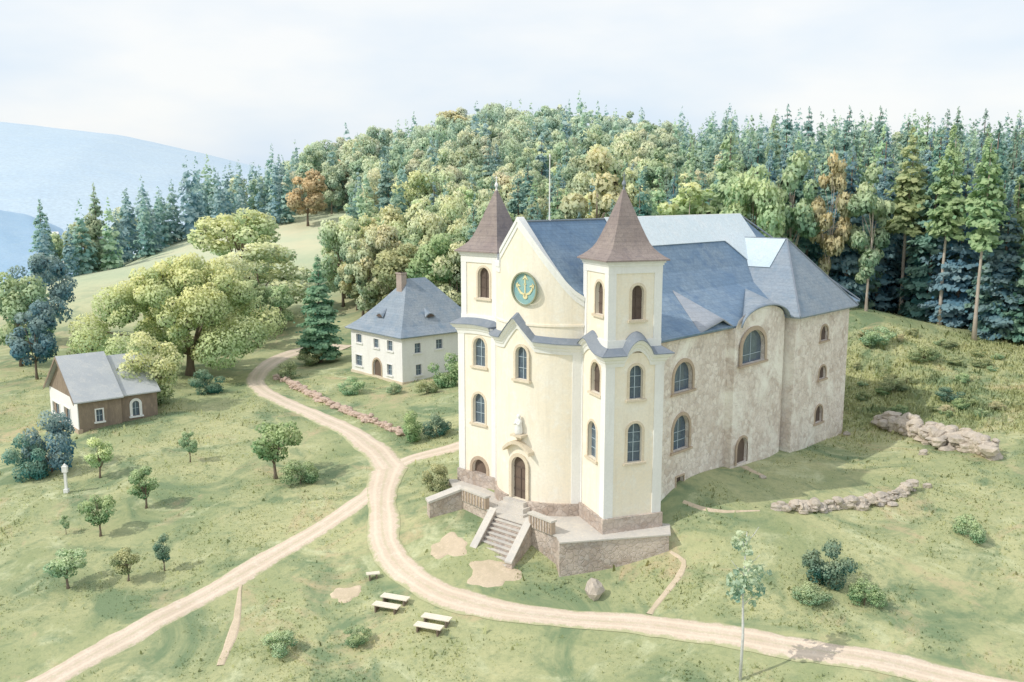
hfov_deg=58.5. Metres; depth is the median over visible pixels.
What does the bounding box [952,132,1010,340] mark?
pine tree
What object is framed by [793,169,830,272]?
spruce tree
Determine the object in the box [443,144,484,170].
deciduous tree
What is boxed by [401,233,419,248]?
deciduous tree
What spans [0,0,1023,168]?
sky
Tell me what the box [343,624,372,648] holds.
bush
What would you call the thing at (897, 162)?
spruce tree
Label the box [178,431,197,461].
fruit tree
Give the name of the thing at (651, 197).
deciduous tree
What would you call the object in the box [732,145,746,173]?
spruce tree
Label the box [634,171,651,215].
spruce tree
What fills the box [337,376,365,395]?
bush
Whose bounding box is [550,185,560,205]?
spruce tree
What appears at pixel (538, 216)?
spruce tree
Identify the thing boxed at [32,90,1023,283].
forest
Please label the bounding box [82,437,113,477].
fruit tree
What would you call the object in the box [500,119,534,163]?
deciduous tree
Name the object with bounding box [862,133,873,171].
spruce tree
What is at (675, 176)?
spruce tree
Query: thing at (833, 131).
spruce tree
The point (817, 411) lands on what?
window
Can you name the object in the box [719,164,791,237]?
deciduous tree
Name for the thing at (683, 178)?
deciduous tree
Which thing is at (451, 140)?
deciduous tree
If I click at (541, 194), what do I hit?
deciduous tree
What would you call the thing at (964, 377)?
scrub
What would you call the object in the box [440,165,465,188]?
deciduous tree
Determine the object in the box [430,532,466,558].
bare ground
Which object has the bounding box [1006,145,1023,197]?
spruce tree
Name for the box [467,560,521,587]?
bare ground
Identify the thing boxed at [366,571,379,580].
bench
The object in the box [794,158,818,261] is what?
spruce tree
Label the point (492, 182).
spruce tree
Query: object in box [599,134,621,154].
deciduous tree
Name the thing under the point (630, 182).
deciduous tree
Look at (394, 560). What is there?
loop road
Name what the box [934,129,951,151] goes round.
deciduous tree
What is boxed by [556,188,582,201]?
deciduous tree
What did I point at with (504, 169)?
deciduous tree
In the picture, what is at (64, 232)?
deciduous tree
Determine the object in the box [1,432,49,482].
bush
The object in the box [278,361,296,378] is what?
bush
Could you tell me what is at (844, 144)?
spruce tree
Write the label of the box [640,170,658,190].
deciduous tree
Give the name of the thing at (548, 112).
deciduous tree
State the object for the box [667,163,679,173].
deciduous tree
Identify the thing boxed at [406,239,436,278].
deciduous tree
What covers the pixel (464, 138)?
deciduous tree
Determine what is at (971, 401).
scrub
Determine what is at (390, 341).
window
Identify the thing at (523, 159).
deciduous tree
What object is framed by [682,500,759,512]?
worn track
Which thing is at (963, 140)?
spruce tree
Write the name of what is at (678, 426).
window
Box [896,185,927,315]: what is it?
spruce tree
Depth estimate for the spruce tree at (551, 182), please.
180.66 m
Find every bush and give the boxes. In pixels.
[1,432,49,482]
[21,410,76,471]
[157,383,173,404]
[188,369,225,394]
[261,629,297,658]
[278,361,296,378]
[279,459,320,483]
[296,347,322,365]
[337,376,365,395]
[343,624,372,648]
[386,381,402,393]
[402,410,422,441]
[414,379,438,393]
[421,463,448,491]
[422,412,451,437]
[427,353,457,388]
[790,581,832,605]
[801,538,857,590]
[847,577,887,607]
[859,325,896,344]
[878,377,907,390]
[906,343,941,361]
[934,386,964,401]
[951,513,986,543]
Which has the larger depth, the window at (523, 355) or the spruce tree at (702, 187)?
the spruce tree at (702, 187)
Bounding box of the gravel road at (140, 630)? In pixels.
[25,441,458,681]
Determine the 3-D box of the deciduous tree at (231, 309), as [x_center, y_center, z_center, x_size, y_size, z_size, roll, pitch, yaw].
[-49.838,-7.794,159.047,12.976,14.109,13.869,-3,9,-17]
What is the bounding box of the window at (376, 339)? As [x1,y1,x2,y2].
[372,337,379,349]
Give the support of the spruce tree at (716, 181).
on the grass ground at (56, 637)
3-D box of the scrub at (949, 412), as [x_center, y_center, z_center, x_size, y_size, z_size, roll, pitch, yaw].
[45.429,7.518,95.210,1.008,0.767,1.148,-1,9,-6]
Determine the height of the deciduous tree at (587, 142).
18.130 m
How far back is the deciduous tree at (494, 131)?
297.22 m
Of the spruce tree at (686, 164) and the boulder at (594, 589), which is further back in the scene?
the spruce tree at (686, 164)
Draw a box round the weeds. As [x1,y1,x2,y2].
[0,385,1020,681]
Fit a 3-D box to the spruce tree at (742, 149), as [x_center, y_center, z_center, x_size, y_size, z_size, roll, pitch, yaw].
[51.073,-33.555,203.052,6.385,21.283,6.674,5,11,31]
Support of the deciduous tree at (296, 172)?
on the grass ground at (56, 637)
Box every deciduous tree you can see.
[0,272,54,366]
[5,252,77,323]
[5,299,58,379]
[50,232,66,266]
[61,222,83,265]
[67,212,104,263]
[110,207,140,245]
[116,330,183,398]
[186,207,287,276]
[212,242,315,305]
[212,256,260,317]
[237,280,277,347]
[268,284,293,331]
[281,158,296,178]
[285,168,327,225]
[294,160,329,202]
[296,144,326,191]
[301,139,338,179]
[317,215,361,306]
[318,162,345,213]
[320,220,356,298]
[325,137,344,155]
[333,241,360,309]
[335,146,343,181]
[335,151,353,203]
[337,245,374,316]
[338,196,359,222]
[339,133,377,166]
[339,214,361,232]
[344,229,383,310]
[345,150,362,197]
[346,154,370,196]
[353,215,371,239]
[354,125,391,155]
[357,158,388,197]
[359,167,395,211]
[359,204,413,237]
[360,224,398,301]
[361,197,379,215]
[363,243,427,304]
[370,155,386,163]
[372,211,390,224]
[375,140,381,149]
[383,213,419,241]
[384,160,400,174]
[385,128,399,142]
[388,130,404,149]
[388,142,412,162]
[390,221,409,246]
[391,170,437,213]
[399,133,421,148]
[399,209,446,250]
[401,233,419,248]
[403,149,423,184]
[403,154,427,177]
[403,203,434,244]
[405,233,460,297]
[406,143,424,158]
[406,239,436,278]
[410,125,436,158]
[410,197,430,210]
[412,224,453,284]
[414,159,436,198]
[417,124,459,153]
[417,165,459,199]
[417,203,453,239]
[420,185,439,195]
[421,145,439,159]
[423,115,458,140]
[423,195,468,232]
[425,195,440,202]
[426,147,459,169]
[427,110,467,129]
[432,241,464,306]
[434,190,465,217]
[440,135,460,149]
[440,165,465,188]
[440,218,468,234]
[442,129,487,165]
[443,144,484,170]
[446,228,467,244]
[447,118,468,136]
[448,107,467,122]
[450,180,476,192]
[456,184,480,209]
[458,163,476,181]
[460,201,488,240]
[463,189,510,218]
[464,118,476,134]
[467,165,485,184]
[475,105,509,139]
[475,123,500,141]
[475,176,505,202]
[475,177,484,195]
[478,171,514,194]
[479,136,501,163]
[481,103,504,123]
[481,189,508,208]
[487,103,504,127]
[491,134,516,154]
[493,138,537,171]
[494,163,515,176]
[496,107,521,125]
[498,166,511,176]
[499,110,539,140]
[499,169,538,200]
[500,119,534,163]
[503,171,542,210]
[508,211,515,222]
[509,167,547,198]
[514,155,536,175]
[515,197,558,219]
[522,147,534,160]
[525,138,549,152]
[525,150,554,178]
[526,141,547,159]
[529,106,553,121]
[530,116,555,135]
[532,159,548,181]
[538,114,569,137]
[541,166,566,197]
[542,128,555,144]
[543,163,577,203]
[544,183,556,196]
[548,139,577,176]
[549,130,565,146]
[551,137,580,155]
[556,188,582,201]
[559,147,637,218]
[560,156,589,180]
[567,116,579,135]
[569,171,594,195]
[573,124,610,156]
[573,192,599,217]
[574,137,596,156]
[578,154,587,167]
[584,143,648,218]
[591,116,623,140]
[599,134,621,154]
[609,129,656,165]
[614,159,630,173]
[620,111,635,127]
[625,125,635,133]
[629,157,649,170]
[630,147,647,167]
[632,135,659,159]
[635,125,642,138]
[638,128,655,142]
[638,183,655,207]
[639,147,676,193]
[640,156,670,170]
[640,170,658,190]
[642,122,663,147]
[654,120,674,137]
[656,133,666,148]
[657,180,717,214]
[658,134,678,150]
[662,166,693,188]
[665,153,673,165]
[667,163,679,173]
[667,172,699,190]
[668,144,685,167]
[695,170,711,184]
[704,165,736,187]
[712,151,746,169]
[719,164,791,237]
[767,150,820,248]
[810,150,852,274]
[845,162,894,311]
[888,131,902,160]
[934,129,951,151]
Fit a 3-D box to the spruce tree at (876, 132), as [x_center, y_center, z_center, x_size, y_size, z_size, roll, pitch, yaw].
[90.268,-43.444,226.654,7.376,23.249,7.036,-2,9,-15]
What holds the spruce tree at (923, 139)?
on the grass ground at (56, 637)
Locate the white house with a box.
[345,272,460,384]
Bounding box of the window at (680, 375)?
[670,358,696,396]
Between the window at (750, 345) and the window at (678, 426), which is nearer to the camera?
the window at (678, 426)
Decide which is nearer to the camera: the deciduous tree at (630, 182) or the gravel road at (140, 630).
the gravel road at (140, 630)
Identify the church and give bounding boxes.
[449,154,859,534]
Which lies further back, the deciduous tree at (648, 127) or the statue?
the deciduous tree at (648, 127)
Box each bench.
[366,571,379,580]
[372,601,400,614]
[380,592,410,605]
[413,621,443,636]
[421,612,452,627]
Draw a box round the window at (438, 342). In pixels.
[434,338,444,350]
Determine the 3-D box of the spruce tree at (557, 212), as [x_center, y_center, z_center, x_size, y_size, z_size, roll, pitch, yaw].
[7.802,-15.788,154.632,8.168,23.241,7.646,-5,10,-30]
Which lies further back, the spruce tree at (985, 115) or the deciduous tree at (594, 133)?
the deciduous tree at (594, 133)
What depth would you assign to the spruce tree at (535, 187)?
182.57 m
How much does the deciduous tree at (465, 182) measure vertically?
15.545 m
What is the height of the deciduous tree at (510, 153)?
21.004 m
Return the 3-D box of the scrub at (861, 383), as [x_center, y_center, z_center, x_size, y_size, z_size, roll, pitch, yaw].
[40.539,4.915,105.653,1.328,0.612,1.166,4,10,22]
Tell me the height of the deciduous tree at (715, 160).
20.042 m
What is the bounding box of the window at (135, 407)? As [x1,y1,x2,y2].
[129,398,143,417]
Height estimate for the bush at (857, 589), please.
1.796 m
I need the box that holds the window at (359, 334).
[355,333,362,344]
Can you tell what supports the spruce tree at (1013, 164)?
on the grass ground at (56, 637)
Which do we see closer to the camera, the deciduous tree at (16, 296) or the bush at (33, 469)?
the bush at (33, 469)
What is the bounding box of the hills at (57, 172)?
[0,122,282,253]
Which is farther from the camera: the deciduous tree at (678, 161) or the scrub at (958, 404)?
the deciduous tree at (678, 161)
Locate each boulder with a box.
[585,578,604,600]
[918,449,927,454]
[923,483,931,487]
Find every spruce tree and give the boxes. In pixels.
[26,199,60,281]
[82,183,112,272]
[293,254,343,362]
[346,193,357,221]
[357,187,373,224]
[374,149,396,210]
[429,182,437,204]
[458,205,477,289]
[476,140,496,185]
[488,176,494,194]
[506,165,529,219]
[514,157,537,214]
[526,178,544,219]
[526,192,536,219]
[531,202,542,219]
[535,132,548,177]
[544,172,555,219]
[546,180,565,219]
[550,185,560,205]
[551,159,565,196]
[558,177,567,191]
[560,136,570,181]
[586,200,591,216]
[589,173,596,192]
[607,199,615,215]
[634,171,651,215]
[647,167,666,215]
[660,168,670,199]
[661,180,671,201]
[665,163,679,198]
[667,176,677,204]
[682,135,699,184]
[684,155,698,193]
[687,133,700,173]
[695,178,705,214]
[701,174,708,202]
[703,141,714,176]
[706,149,725,204]
[710,117,752,218]
[712,136,729,181]
[714,110,735,159]
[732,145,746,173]
[738,142,745,161]
[742,137,752,170]
[747,154,760,225]
[750,128,766,173]
[763,145,778,185]
[764,150,777,183]
[766,115,781,169]
[767,130,781,183]
[778,104,795,161]
[778,145,787,179]
[782,137,795,173]
[786,143,814,261]
[791,131,804,163]
[792,130,810,171]
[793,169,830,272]
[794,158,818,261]
[802,106,815,155]
[812,158,826,232]
[816,141,830,174]
[816,145,826,178]
[818,152,852,275]
[821,133,842,213]
[821,153,830,191]
[823,145,874,302]
[825,120,841,157]
[825,136,882,308]
[837,120,851,190]
[838,144,853,193]
[840,105,853,146]
[844,125,865,171]
[850,149,867,228]
[859,119,868,169]
[861,156,869,182]
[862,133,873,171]
[863,130,908,310]
[867,124,895,199]
[867,165,908,312]
[869,143,879,186]
[872,105,884,146]
[873,119,881,148]
[887,144,901,173]
[888,128,971,323]
[888,139,899,188]
[890,152,915,302]
[896,125,964,321]
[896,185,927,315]
[898,117,913,162]
[917,112,936,160]
[917,150,985,327]
[917,151,927,190]
[922,134,935,178]
[926,130,936,173]
[941,130,947,155]
[942,109,951,130]
[953,106,965,151]
[956,142,971,185]
[957,136,962,150]
[959,136,969,165]
[964,121,1011,300]
[964,171,1023,338]
[965,161,985,299]
[965,191,1023,340]
[971,134,987,171]
[971,151,979,175]
[972,108,993,151]
[973,135,987,161]
[983,123,993,151]
[998,135,1010,174]
[1001,131,1007,159]
[1002,230,1023,341]
[1003,125,1020,166]
[1003,175,1023,333]
[1006,130,1019,162]
[1006,144,1023,193]
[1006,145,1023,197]
[1007,134,1021,182]
[1007,155,1017,191]
[1009,116,1023,149]
[1013,153,1023,238]
[1020,129,1023,150]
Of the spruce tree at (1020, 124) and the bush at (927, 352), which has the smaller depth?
the bush at (927, 352)
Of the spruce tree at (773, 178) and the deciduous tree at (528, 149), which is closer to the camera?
the spruce tree at (773, 178)
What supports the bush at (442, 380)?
on the grass ground at (56, 637)
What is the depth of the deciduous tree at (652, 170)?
198.51 m
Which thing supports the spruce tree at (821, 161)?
on the grass ground at (56, 637)
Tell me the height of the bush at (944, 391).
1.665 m
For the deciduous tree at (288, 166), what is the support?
on the grass ground at (56, 637)
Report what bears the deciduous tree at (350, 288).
on the grass ground at (56, 637)
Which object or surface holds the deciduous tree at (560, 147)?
on the grass ground at (56, 637)
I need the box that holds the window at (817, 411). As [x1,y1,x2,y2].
[813,404,824,425]
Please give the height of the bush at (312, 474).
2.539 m
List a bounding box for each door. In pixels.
[372,357,382,376]
[470,456,488,475]
[502,440,533,501]
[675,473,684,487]
[734,435,747,465]
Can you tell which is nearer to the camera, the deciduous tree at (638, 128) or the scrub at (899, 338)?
the scrub at (899, 338)
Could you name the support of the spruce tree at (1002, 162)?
on the grass ground at (56, 637)
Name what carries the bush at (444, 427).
on the grass ground at (56, 637)
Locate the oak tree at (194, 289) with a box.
[66,252,286,375]
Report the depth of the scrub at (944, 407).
96.27 m
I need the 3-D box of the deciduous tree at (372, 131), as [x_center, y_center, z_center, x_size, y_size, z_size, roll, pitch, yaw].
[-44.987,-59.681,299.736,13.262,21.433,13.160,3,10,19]
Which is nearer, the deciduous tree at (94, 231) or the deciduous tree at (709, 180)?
the deciduous tree at (709, 180)
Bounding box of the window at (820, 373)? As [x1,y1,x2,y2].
[817,364,827,381]
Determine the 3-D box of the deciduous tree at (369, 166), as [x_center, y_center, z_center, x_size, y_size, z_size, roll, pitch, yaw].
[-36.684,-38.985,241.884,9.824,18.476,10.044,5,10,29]
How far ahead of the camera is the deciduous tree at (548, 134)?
284.71 m
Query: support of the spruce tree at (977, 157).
on the grass ground at (56, 637)
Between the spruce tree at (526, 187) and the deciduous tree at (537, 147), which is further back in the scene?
the deciduous tree at (537, 147)
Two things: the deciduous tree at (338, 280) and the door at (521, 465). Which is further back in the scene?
the deciduous tree at (338, 280)
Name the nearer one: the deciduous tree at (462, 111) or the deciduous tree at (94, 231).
the deciduous tree at (94, 231)
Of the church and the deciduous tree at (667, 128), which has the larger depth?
the deciduous tree at (667, 128)
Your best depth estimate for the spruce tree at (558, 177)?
193.60 m
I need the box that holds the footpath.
[217,584,241,664]
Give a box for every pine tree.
[881,123,931,315]
[917,122,971,324]
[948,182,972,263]
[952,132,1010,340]
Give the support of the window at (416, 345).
in the white house
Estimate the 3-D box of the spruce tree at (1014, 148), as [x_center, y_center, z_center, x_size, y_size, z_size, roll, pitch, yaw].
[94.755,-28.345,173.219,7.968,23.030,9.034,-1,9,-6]
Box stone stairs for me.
[470,507,531,568]
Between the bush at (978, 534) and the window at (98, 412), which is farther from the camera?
the window at (98, 412)
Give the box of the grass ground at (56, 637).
[0,201,1023,681]
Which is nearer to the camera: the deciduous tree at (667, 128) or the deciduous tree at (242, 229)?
the deciduous tree at (242, 229)
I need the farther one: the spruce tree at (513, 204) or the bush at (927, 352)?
the spruce tree at (513, 204)
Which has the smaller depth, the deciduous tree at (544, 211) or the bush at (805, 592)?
the bush at (805, 592)
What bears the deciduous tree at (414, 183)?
on the grass ground at (56, 637)
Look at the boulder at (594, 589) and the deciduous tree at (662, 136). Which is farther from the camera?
the deciduous tree at (662, 136)
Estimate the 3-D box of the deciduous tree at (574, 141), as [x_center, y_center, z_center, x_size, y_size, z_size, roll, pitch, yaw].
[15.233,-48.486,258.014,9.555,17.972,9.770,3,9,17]
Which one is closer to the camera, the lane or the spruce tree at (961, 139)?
the lane
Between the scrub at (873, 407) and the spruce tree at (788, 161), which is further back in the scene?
the spruce tree at (788, 161)
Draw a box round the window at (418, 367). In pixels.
[414,363,423,376]
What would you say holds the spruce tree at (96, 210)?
on the grass ground at (56, 637)
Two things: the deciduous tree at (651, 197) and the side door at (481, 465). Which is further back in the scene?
the deciduous tree at (651, 197)
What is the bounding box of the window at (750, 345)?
[738,326,767,368]
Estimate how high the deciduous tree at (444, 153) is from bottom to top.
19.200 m
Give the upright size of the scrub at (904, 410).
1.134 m
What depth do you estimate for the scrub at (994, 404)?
95.16 m
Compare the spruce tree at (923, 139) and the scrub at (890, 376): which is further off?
the spruce tree at (923, 139)
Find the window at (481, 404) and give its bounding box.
[469,391,487,427]
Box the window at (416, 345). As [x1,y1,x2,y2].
[413,342,422,354]
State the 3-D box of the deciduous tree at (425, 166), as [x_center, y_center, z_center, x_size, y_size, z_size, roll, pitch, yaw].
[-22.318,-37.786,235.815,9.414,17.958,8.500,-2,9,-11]
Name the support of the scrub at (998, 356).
on the grass ground at (56, 637)
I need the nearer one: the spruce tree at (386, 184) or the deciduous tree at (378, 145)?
the spruce tree at (386, 184)
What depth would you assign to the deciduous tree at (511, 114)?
312.85 m
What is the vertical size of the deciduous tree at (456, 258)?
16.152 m
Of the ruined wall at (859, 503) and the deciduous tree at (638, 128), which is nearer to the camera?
the ruined wall at (859, 503)
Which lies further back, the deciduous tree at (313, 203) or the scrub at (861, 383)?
the deciduous tree at (313, 203)
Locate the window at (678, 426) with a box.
[670,412,692,455]
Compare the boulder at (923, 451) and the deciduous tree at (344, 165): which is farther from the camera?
the deciduous tree at (344, 165)
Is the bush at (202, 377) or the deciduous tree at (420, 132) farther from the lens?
the deciduous tree at (420, 132)
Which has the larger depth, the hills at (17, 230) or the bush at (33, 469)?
the hills at (17, 230)
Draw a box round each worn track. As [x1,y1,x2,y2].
[647,551,685,614]
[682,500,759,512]
[740,466,762,474]
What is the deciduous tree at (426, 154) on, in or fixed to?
on the grass ground at (56, 637)
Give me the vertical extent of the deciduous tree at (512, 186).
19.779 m
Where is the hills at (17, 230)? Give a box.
[0,210,83,291]
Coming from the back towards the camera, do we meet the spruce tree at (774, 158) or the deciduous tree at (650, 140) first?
the deciduous tree at (650, 140)
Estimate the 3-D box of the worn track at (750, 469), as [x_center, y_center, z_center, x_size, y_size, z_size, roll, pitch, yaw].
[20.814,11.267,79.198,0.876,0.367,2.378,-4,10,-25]
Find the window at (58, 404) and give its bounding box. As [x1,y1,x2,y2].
[52,399,60,416]
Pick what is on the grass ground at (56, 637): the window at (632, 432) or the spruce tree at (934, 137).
the spruce tree at (934, 137)
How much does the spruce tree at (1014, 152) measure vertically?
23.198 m
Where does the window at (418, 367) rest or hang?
in the white house
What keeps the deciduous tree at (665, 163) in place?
on the grass ground at (56, 637)
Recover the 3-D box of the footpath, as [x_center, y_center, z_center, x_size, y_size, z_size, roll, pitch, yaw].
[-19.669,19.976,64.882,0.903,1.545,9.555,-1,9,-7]
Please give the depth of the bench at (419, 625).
62.00 m
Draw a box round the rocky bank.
[871,411,1003,460]
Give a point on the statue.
(518, 426)
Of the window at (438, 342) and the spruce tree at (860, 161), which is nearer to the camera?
the window at (438, 342)
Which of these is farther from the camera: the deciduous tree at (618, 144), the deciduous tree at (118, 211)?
the deciduous tree at (118, 211)
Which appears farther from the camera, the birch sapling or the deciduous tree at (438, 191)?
the deciduous tree at (438, 191)
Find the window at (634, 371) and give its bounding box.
[625,363,646,402]
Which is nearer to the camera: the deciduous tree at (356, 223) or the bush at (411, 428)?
the bush at (411, 428)
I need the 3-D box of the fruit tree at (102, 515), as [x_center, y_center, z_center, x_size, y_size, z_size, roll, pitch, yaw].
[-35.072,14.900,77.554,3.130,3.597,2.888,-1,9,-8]
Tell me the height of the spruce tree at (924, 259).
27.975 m
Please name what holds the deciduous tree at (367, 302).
on the grass ground at (56, 637)
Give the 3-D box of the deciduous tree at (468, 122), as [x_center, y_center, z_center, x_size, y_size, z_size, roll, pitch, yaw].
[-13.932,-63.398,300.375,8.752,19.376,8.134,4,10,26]
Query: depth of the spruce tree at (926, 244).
125.79 m
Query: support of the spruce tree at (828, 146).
on the grass ground at (56, 637)
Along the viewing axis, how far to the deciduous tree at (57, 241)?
228.15 m
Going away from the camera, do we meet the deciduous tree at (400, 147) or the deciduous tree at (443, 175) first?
the deciduous tree at (443, 175)
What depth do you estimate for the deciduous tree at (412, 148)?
264.08 m
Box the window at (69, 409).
[63,405,71,422]
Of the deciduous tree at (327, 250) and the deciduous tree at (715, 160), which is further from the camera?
the deciduous tree at (715, 160)
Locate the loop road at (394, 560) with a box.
[366,466,1019,681]
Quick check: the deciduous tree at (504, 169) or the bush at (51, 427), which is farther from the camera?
the deciduous tree at (504, 169)
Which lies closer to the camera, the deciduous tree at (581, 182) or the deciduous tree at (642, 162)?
the deciduous tree at (581, 182)
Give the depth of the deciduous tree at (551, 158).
230.41 m
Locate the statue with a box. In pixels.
[514,414,522,434]
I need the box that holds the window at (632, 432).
[623,421,645,465]
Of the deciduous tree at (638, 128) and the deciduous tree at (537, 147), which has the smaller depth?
the deciduous tree at (537, 147)
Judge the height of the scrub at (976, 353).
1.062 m
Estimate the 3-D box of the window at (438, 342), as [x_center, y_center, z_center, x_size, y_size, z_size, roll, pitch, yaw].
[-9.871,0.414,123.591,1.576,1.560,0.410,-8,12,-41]
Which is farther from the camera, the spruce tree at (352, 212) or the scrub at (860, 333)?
the spruce tree at (352, 212)
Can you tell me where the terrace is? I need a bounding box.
[425,479,670,576]
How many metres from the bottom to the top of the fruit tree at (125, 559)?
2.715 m
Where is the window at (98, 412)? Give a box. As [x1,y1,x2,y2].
[94,408,105,423]
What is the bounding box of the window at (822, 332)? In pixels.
[819,324,829,343]
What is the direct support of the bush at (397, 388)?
on the grass ground at (56, 637)
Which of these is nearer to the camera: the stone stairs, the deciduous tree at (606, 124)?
the stone stairs
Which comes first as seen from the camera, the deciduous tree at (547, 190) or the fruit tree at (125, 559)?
the fruit tree at (125, 559)
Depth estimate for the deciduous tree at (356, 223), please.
183.44 m
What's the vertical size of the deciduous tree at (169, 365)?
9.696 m
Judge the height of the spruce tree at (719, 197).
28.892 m
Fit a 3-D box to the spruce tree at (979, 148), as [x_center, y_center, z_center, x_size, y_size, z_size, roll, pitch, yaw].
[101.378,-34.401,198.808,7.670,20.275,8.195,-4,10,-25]
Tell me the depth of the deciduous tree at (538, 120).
307.15 m
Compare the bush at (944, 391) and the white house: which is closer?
the bush at (944, 391)
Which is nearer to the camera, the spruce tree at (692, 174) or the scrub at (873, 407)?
the scrub at (873, 407)
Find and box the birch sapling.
[726,527,771,680]
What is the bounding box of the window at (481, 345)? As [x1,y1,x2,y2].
[470,336,487,369]
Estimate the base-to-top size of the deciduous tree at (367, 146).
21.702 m
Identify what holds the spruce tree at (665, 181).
on the grass ground at (56, 637)
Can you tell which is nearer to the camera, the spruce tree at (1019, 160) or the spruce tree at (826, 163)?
the spruce tree at (1019, 160)
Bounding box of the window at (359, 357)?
[354,353,362,367]
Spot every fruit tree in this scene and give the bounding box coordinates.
[43,548,86,588]
[59,515,69,533]
[77,494,115,536]
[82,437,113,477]
[108,547,140,580]
[127,465,158,508]
[152,533,170,570]
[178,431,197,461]
[250,421,302,478]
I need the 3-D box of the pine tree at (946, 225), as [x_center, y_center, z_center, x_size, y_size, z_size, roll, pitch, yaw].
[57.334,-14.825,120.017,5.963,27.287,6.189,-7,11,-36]
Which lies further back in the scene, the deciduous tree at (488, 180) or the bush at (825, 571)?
the deciduous tree at (488, 180)
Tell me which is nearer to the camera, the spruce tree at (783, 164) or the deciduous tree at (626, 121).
the spruce tree at (783, 164)
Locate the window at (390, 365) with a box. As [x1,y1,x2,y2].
[385,363,392,376]
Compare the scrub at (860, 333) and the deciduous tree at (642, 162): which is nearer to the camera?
the scrub at (860, 333)
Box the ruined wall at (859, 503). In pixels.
[770,479,918,514]
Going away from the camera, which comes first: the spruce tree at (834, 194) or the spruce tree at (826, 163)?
the spruce tree at (834, 194)
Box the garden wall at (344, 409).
[273,374,405,435]
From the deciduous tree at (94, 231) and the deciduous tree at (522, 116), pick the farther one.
the deciduous tree at (522, 116)
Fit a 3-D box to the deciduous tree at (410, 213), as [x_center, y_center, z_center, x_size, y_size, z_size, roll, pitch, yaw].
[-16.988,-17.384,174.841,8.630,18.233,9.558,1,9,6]
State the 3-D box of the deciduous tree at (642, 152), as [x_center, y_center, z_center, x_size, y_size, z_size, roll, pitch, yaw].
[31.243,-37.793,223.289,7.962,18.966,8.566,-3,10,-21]
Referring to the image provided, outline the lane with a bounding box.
[245,344,405,470]
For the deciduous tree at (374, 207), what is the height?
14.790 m
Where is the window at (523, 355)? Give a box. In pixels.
[511,344,530,383]
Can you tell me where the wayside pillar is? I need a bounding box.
[61,463,69,492]
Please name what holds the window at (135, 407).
in the cottage
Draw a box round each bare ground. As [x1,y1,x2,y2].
[330,585,360,602]
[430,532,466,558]
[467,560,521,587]
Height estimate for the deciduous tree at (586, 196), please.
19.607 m
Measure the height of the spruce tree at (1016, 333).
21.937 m
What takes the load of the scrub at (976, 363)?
on the grass ground at (56, 637)
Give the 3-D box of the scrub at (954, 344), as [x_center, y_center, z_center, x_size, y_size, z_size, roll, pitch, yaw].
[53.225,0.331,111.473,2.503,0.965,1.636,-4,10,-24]
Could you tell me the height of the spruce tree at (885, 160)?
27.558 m
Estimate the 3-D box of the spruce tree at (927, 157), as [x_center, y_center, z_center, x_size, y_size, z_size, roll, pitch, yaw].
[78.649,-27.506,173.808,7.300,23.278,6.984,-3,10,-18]
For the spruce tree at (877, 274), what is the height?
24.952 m
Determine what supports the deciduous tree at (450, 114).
on the grass ground at (56, 637)
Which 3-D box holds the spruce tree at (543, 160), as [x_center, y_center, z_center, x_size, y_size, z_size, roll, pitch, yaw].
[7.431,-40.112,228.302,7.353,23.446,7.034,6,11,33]
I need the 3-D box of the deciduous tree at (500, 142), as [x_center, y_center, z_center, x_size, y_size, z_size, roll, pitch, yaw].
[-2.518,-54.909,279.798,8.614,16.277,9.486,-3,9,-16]
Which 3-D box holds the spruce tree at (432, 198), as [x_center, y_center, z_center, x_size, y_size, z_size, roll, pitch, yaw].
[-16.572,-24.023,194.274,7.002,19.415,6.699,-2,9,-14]
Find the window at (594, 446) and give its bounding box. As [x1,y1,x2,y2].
[584,418,597,463]
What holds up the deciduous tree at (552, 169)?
on the grass ground at (56, 637)
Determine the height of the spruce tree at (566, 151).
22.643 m
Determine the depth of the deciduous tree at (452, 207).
171.40 m
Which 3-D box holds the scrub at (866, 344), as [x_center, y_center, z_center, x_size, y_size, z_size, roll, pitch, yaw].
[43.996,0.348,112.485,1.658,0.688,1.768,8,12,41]
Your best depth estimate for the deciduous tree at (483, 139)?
248.94 m
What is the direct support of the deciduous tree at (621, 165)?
on the grass ground at (56, 637)
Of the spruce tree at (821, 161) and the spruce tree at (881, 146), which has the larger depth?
the spruce tree at (821, 161)
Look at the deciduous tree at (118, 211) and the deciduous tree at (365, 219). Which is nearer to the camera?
the deciduous tree at (365, 219)
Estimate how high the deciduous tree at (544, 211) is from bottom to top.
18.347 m
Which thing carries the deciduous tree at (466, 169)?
on the grass ground at (56, 637)
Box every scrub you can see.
[821,320,1023,444]
[853,362,860,369]
[855,390,870,400]
[857,327,872,335]
[857,381,868,385]
[863,341,875,346]
[875,387,890,394]
[883,373,896,380]
[890,404,908,414]
[895,375,917,382]
[896,334,903,341]
[906,328,918,335]
[930,405,939,411]
[933,338,947,345]
[937,404,954,411]
[941,340,958,346]
[944,410,953,416]
[945,356,965,364]
[951,398,969,408]
[954,372,969,382]
[961,398,979,404]
[971,349,985,357]
[971,357,993,367]
[973,408,988,417]
[987,366,997,370]
[988,401,1007,409]
[990,353,1004,358]
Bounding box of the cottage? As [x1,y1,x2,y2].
[43,351,160,434]
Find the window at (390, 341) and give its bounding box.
[385,339,393,352]
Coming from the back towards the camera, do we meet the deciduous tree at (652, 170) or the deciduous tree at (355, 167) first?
the deciduous tree at (355, 167)

